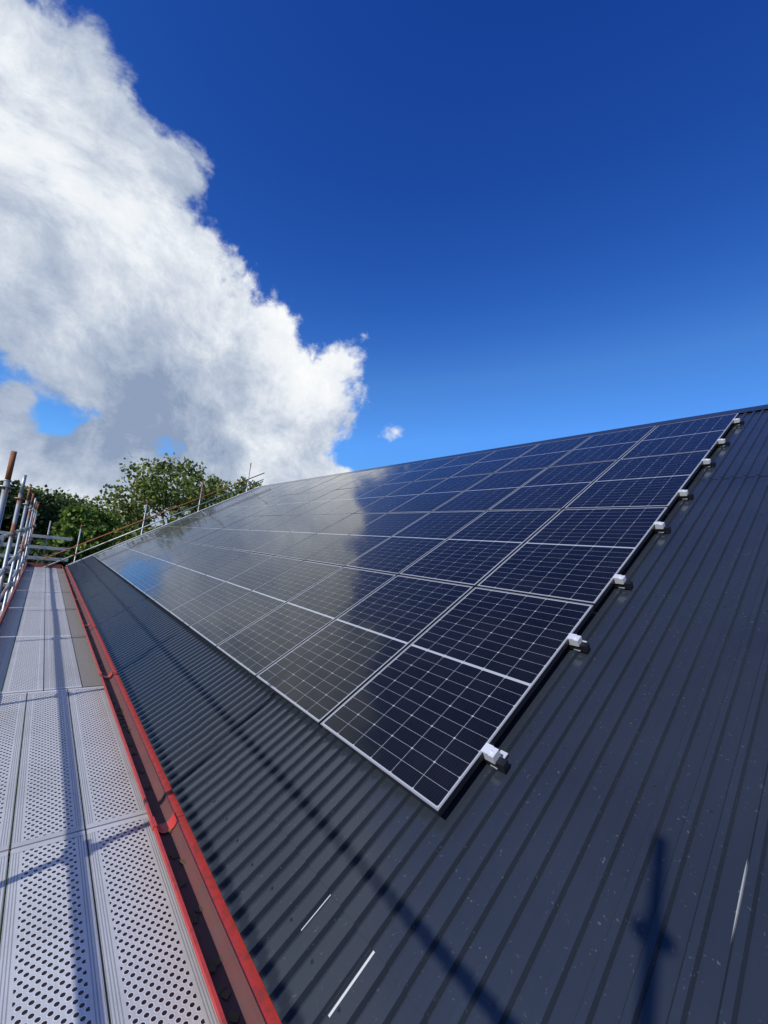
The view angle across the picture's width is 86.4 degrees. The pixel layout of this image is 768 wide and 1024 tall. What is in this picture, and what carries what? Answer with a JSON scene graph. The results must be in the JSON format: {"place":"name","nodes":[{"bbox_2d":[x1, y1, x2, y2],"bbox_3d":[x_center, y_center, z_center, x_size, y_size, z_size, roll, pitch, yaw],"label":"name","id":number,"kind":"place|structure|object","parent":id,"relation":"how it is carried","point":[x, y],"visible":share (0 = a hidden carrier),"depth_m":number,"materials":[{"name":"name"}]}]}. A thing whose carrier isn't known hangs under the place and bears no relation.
{"place":"outdoors","nodes":[
{"label":"outdoors","id":0,"kind":"place"},
{"bbox_2d":[0,578,25,932],"bbox_3d":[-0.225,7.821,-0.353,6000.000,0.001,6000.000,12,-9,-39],"label":"board","id":1,"kind":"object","parent":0,"point":[14,801],"depth_m":11.09,"materials":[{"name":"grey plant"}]},
{"bbox_2d":[0,479,52,548],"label":"dark tree","id":2,"kind":"object","parent":1,"relation":"on","point":[10,506],"visible":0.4,"depth_m":35.27,"materials":[{"name":"green plant"}]},
{"bbox_2d":[0,549,62,631],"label":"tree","id":3,"kind":"object","parent":1,"relation":"on","point":[35,552],"visible":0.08,"depth_m":24.92,"materials":[{"name":"green plant"}]},
{"bbox_2d":[1,484,69,543],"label":"tree","id":4,"kind":"object","parent":1,"relation":"on","point":[38,486],"visible":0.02,"depth_m":49.22,"materials":[{"name":"green plant"}]},
{"bbox_2d":[0,484,85,549],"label":"dark tree","id":5,"kind":"object","parent":1,"relation":"on","point":[49,499],"visible":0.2,"depth_m":38.68,"materials":[{"name":"green plant"}]},
{"bbox_2d":[0,451,86,861],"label":"scaffold tubes","id":6,"kind":"object","parent":1,"relation":"on","point":[5,486],"visible":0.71,"depth_m":6.52},
{"bbox_2d":[0,524,35,609],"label":"scaffold couplers","id":7,"kind":"object","parent":6,"relation":"attached to","point":[15,535],"visible":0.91,"depth_m":7.59,"materials":[{"name":"silver metal"}]},
{"bbox_2d":[0,531,72,586],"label":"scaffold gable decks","id":8,"kind":"object","parent":6,"relation":"on","point":[41,547],"visible":0.59,"depth_m":15.53,"materials":[{"name":"grey metal"}]},
{"bbox_2d":[57,568,102,687],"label":"scaffold infill boards","id":9,"kind":"object","parent":6,"relation":"on","point":[88,672],"visible":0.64,"depth_m":6.07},
{"bbox_2d":[0,566,218,1023],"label":"steel scaffold decks","id":10,"kind":"object","parent":6,"relation":"on","point":[93,929],"visible":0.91,"depth_m":2.13,"materials":[{"name":"silver metal"}]},
{"bbox_2d":[0,562,60,626],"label":"scaffold toe boards","id":11,"kind":"object","parent":10,"relation":"on","point":[6,608],"visible":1,"depth_m":10.78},
{"bbox_2d":[0,537,88,603],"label":"bush","id":12,"kind":"object","parent":1,"relation":"on","point":[59,555],"visible":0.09,"depth_m":29.52,"materials":[{"name":"green plant"}]},
{"bbox_2d":[34,487,102,543],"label":"tree","id":13,"kind":"object","parent":1,"relation":"on","point":[86,503],"visible":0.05,"depth_m":54.55,"materials":[{"name":"green plant"}]},
{"bbox_2d":[36,503,118,562],"bbox_3d":[-24.031,4.052,31.911,5.298,9.517,5.400,12,-9,-39],"label":"round tree","id":14,"kind":"object","parent":1,"relation":"on","point":[94,524],"visible":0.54,"depth_m":31.15,"materials":[{"name":"green plant"}]},
{"bbox_2d":[99,522,141,549],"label":"tree","id":15,"kind":"object","parent":1,"relation":"on","point":[121,523],"visible":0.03,"depth_m":48.76,"materials":[{"name":"green plant"}]},
{"bbox_2d":[102,501,155,544],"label":"tree","id":16,"kind":"object","parent":1,"relation":"on","point":[111,511],"visible":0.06,"depth_m":60.03,"materials":[{"name":"green plant"}]},
{"bbox_2d":[84,451,239,545],"bbox_3d":[-21.082,2.020,40.906,13.272,16.254,14.796,8,-7,-11],"label":"ash tree","id":17,"kind":"object","parent":1,"relation":"on","point":[155,488],"visible":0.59,"depth_m":37.78,"materials":[{"name":"green plant"}]},
{"bbox_2d":[218,476,270,500],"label":"ash tree","id":18,"kind":"object","parent":1,"relation":"on","point":[243,484],"visible":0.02,"depth_m":53.50,"materials":[{"name":"green plant"}]},
{"bbox_2d":[41,463,263,567],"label":"scaffold gable rails","id":19,"kind":"object","parent":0,"point":[78,544],"visible":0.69,"depth_m":17.26,"materials":[{"name":"silver metal"}]},
{"bbox_2d":[0,0,767,527],"label":"sky","id":20,"kind":"structure","parent":0,"point":[292,240],"materials":[{"name":"blue"}]},
{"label":"building walls","id":21,"kind":"object","parent":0,"visible":0},
{"bbox_2d":[108,653,275,1009],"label":"red fascia","id":22,"kind":"structure","parent":21,"relation":"attached to","point":[213,877],"depth_m":1.89,"materials":[{"name":"paint"}]},
{"bbox_2d":[68,404,767,1023],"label":"metal roof sheets","id":23,"kind":"object","parent":21,"relation":"on","point":[546,878],"visible":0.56,"depth_m":1.78,"materials":[{"name":"grey metal"}]},
{"bbox_2d":[66,486,259,565],"bbox_3d":[-8.971,0.457,17.758,7.027,4.628,0.151,12,-9,-39],"label":"roof verge flashing","id":24,"kind":"object","parent":23,"relation":"on","point":[154,529],"visible":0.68,"depth_m":17.06,"materials":[{"name":"grey metal"}]},
{"bbox_2d":[62,566,281,1023],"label":"gutter","id":25,"kind":"object","parent":23,"relation":"attached to","point":[213,933],"visible":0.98,"depth_m":1.98,"materials":[{"name":"red metal"}]},
{"bbox_2d":[64,568,240,1022],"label":"gutter leaf litter","id":26,"kind":"object","parent":25,"relation":"in","point":[224,994],"visible":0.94,"depth_m":1.79,"materials":[{"name":"brown plant"}]},
{"bbox_2d":[301,894,374,1017],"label":"chalk marks","id":27,"kind":"object","parent":23,"relation":"on","point":[350,985],"visible":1,"depth_m":1.43},
{"bbox_2d":[93,413,738,816],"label":"solar panels","id":28,"kind":"object","parent":23,"relation":"on","point":[409,629],"visible":1,"depth_m":4.21,"materials":[{"name":"glass"}]},
{"bbox_2d":[154,427,767,1013],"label":"roof screws","id":29,"kind":"object","parent":23,"relation":"attached to","point":[338,1009],"visible":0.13,"depth_m":1.84,"materials":[{"name":"metal"}]},
{"bbox_2d":[480,418,744,773],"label":"panel clamps","id":30,"kind":"object","parent":23,"relation":"attached to","point":[494,757],"visible":0.16,"depth_m":2.56,"materials":[{"name":"silver metal"}]}
]}

